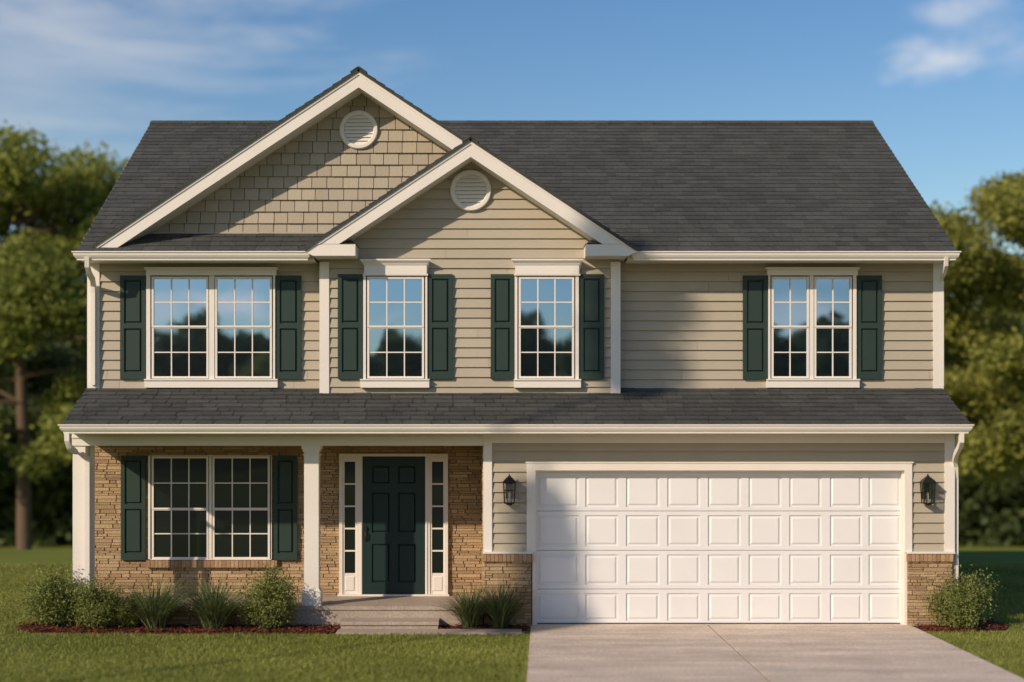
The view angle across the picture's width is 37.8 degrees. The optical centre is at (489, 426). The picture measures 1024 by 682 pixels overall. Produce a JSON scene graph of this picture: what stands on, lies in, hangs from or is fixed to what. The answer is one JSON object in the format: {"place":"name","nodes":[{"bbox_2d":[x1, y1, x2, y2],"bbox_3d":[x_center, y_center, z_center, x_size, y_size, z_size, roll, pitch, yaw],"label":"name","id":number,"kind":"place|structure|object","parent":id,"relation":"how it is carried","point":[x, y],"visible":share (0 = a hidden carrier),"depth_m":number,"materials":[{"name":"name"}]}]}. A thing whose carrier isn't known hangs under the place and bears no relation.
{"place":"outdoors","nodes":[
{"label":"outdoors","id":0,"kind":"place"},
{"bbox_2d":[336,629,521,634],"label":"walkway","id":1,"kind":"structure","parent":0,"point":[437,631],"depth_m":19.29,"materials":[{"name":"concrete"}]},
{"bbox_2d":[0,507,1023,681],"bbox_3d":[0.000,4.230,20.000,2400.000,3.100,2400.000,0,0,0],"label":"lawn","id":2,"kind":"structure","parent":0,"point":[61,553],"depth_m":18.01,"materials":[{"name":"green plant"}]},
{"bbox_2d":[0,275,81,497],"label":"broadleaf tree","id":3,"kind":"object","parent":2,"relation":"on","point":[8,412],"visible":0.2,"depth_m":69.36,"materials":[{"name":"green plant"}]},
{"bbox_2d":[5,279,86,502],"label":"broadleaf tree","id":4,"kind":"object","parent":2,"relation":"on","point":[36,387],"visible":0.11,"depth_m":71.46,"materials":[{"name":"green plant"}]},
{"bbox_2d":[11,328,86,413],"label":"broadleaf tree","id":5,"kind":"object","parent":2,"relation":"on","point":[82,352],"depth_m":89.14,"materials":[{"name":"green plant"}]},
{"bbox_2d":[0,120,129,549],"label":"broadleaf tree","id":6,"kind":"object","parent":2,"relation":"on","point":[55,211],"visible":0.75,"depth_m":54.19,"materials":[{"name":"green plant"}]},
{"bbox_2d":[14,620,340,633],"bbox_3d":[-4.134,2.666,19.863,4.392,0.089,1.313,0,0,0],"label":"mulch bed","id":7,"kind":"object","parent":2,"relation":"on","point":[226,629],"visible":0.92,"depth_m":19.48,"materials":[{"name":"brown wood"}]},
{"bbox_2d":[1,560,99,627],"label":"shrub","id":8,"kind":"object","parent":7,"relation":"on","point":[49,608],"visible":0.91,"depth_m":19.69,"materials":[{"name":"green plant"}]},
{"bbox_2d":[66,568,125,629],"bbox_3d":[-5.169,2.280,19.677,0.802,0.795,0.973,0,0,-16],"label":"shrub","id":9,"kind":"object","parent":7,"relation":"on","point":[92,608],"visible":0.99,"depth_m":19.56,"materials":[{"name":"green plant"}]},
{"bbox_2d":[109,584,149,628],"bbox_3d":[-4.762,2.376,19.797,0.642,0.600,0.530,0,0,-40],"label":"shrub","id":10,"kind":"object","parent":7,"relation":"on","point":[128,618],"visible":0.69,"depth_m":19.67,"materials":[{"name":"green plant"}]},
{"bbox_2d":[101,568,207,629],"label":"ornamental grass","id":11,"kind":"object","parent":7,"relation":"on","point":[157,612],"depth_m":19.51,"materials":[{"name":"green plant"}]},
{"bbox_2d":[146,572,257,629],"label":"ornamental grass","id":12,"kind":"object","parent":7,"relation":"on","point":[213,613],"depth_m":19.52,"materials":[{"name":"green plant"}]},
{"bbox_2d":[229,559,304,629],"bbox_3d":[-2.945,2.207,19.676,1.015,0.942,0.976,0,0,31],"label":"shrub","id":13,"kind":"object","parent":7,"relation":"on","point":[273,603],"visible":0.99,"depth_m":19.57,"materials":[{"name":"green plant"}]},
{"bbox_2d":[438,623,528,630],"bbox_3d":[-0.077,2.665,19.739,1.239,0.090,0.492,0,0,0],"label":"mulch bed","id":14,"kind":"object","parent":2,"relation":"on","point":[487,626],"visible":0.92,"depth_m":19.68,"materials":[{"name":"brown wood"}]},
{"bbox_2d":[423,580,508,628],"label":"ornamental grass","id":15,"kind":"object","parent":14,"relation":"on","point":[468,612],"depth_m":19.60,"materials":[{"name":"green plant"}]},
{"bbox_2d":[449,573,542,628],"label":"ornamental grass","id":16,"kind":"object","parent":14,"relation":"on","point":[501,618],"depth_m":19.58,"materials":[{"name":"green plant"}]},
{"bbox_2d":[0,451,1023,547],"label":"undergrowth","id":17,"kind":"object","parent":2,"relation":"on","point":[50,521],"visible":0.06,"depth_m":71.71,"materials":[{"name":"green plant"}]},
{"bbox_2d":[58,66,973,628],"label":"house","id":18,"kind":"structure","parent":2,"relation":"on","point":[366,350],"depth_m":20.54,"materials":[{"name":"plastic"}]},
{"bbox_2d":[148,455,271,559],"bbox_3d":[-3.951,1.147,21.160,1.747,1.482,0.080,0,0,0],"label":"window","id":19,"kind":"structure","parent":18,"relation":"in","point":[205,507],"depth_m":21.15,"materials":[{"name":"glass"}]},
{"bbox_2d":[144,267,278,387],"bbox_3d":[-3.850,-1.368,20.693,1.848,1.664,0.114,0,0,0],"label":"window","id":20,"kind":"structure","parent":18,"relation":"in","point":[211,331],"depth_m":20.70,"materials":[{"name":"clear glass"}]},
{"bbox_2d":[362,456,424,593],"bbox_3d":[-1.350,1.397,21.129,0.888,1.945,0.143,0,0,0],"label":"front door","id":21,"kind":"structure","parent":18,"relation":"in","point":[393,487],"depth_m":21.12,"materials":[{"name":"teal paint"}]},
{"bbox_2d":[360,259,429,387],"bbox_3d":[-1.288,-1.410,20.471,0.965,1.758,0.158,0,0,0],"label":"window","id":22,"kind":"structure","parent":18,"relation":"in","point":[395,305],"depth_m":20.50,"materials":[{"name":"clear glass"}]},
{"bbox_2d":[511,259,582,387],"bbox_3d":[0.792,-1.410,20.471,0.980,1.758,0.158,0,0,0],"label":"window","id":23,"kind":"structure","parent":18,"relation":"in","point":[546,304],"depth_m":20.50,"materials":[{"name":"clear glass"}]},
{"bbox_2d":[537,472,899,624],"bbox_3d":[3.109,1.618,20.113,4.964,2.104,0.034,0,0,0],"label":"garage door","id":24,"kind":"structure","parent":18,"relation":"in","point":[707,548],"depth_m":20.10,"materials":[{"name":"white paint"}]},
{"bbox_2d":[765,267,859,387],"bbox_3d":[4.476,-1.368,20.693,1.298,1.664,0.114,0,0,0],"label":"window","id":25,"kind":"structure","parent":18,"relation":"in","point":[814,319],"depth_m":20.70,"materials":[{"name":"clear glass"}]},
{"bbox_2d":[914,617,1008,631],"bbox_3d":[6.296,2.666,20.056,1.353,0.089,1.335,0,0,0],"label":"mulch bed","id":26,"kind":"object","parent":2,"relation":"on","point":[997,626],"visible":0.61,"depth_m":19.68,"materials":[{"name":"brown wood"}]},
{"bbox_2d":[916,564,1005,629],"bbox_3d":[6.253,2.249,19.872,1.165,0.858,1.012,0,0,-38],"label":"shrub","id":27,"kind":"object","parent":26,"relation":"on","point":[964,601],"visible":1,"depth_m":19.73,"materials":[{"name":"green plant"}]},
{"bbox_2d":[929,168,1023,488],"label":"broadleaf tree","id":28,"kind":"object","parent":2,"relation":"on","point":[983,369],"visible":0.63,"depth_m":50.11,"materials":[{"name":"green plant"}]},
{"bbox_2d":[945,315,1023,528],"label":"broadleaf tree","id":29,"kind":"object","parent":2,"relation":"on","point":[1011,487],"visible":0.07,"depth_m":71.26,"materials":[{"name":"green plant"}]},
{"bbox_2d":[955,301,1023,422],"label":"broadleaf tree","id":30,"kind":"object","parent":2,"relation":"on","point":[1006,312],"depth_m":78.95,"materials":[{"name":"green plant"}]},
{"bbox_2d":[0,0,1023,334],"label":"sky","id":31,"kind":"structure","parent":0,"point":[941,82],"materials":[{"name":"blue"}]},
{"bbox_2d":[527,624,1023,681],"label":"driveway","id":32,"kind":"structure","parent":0,"point":[732,653],"depth_m":17.32,"materials":[{"name":"concrete"}]}
]}

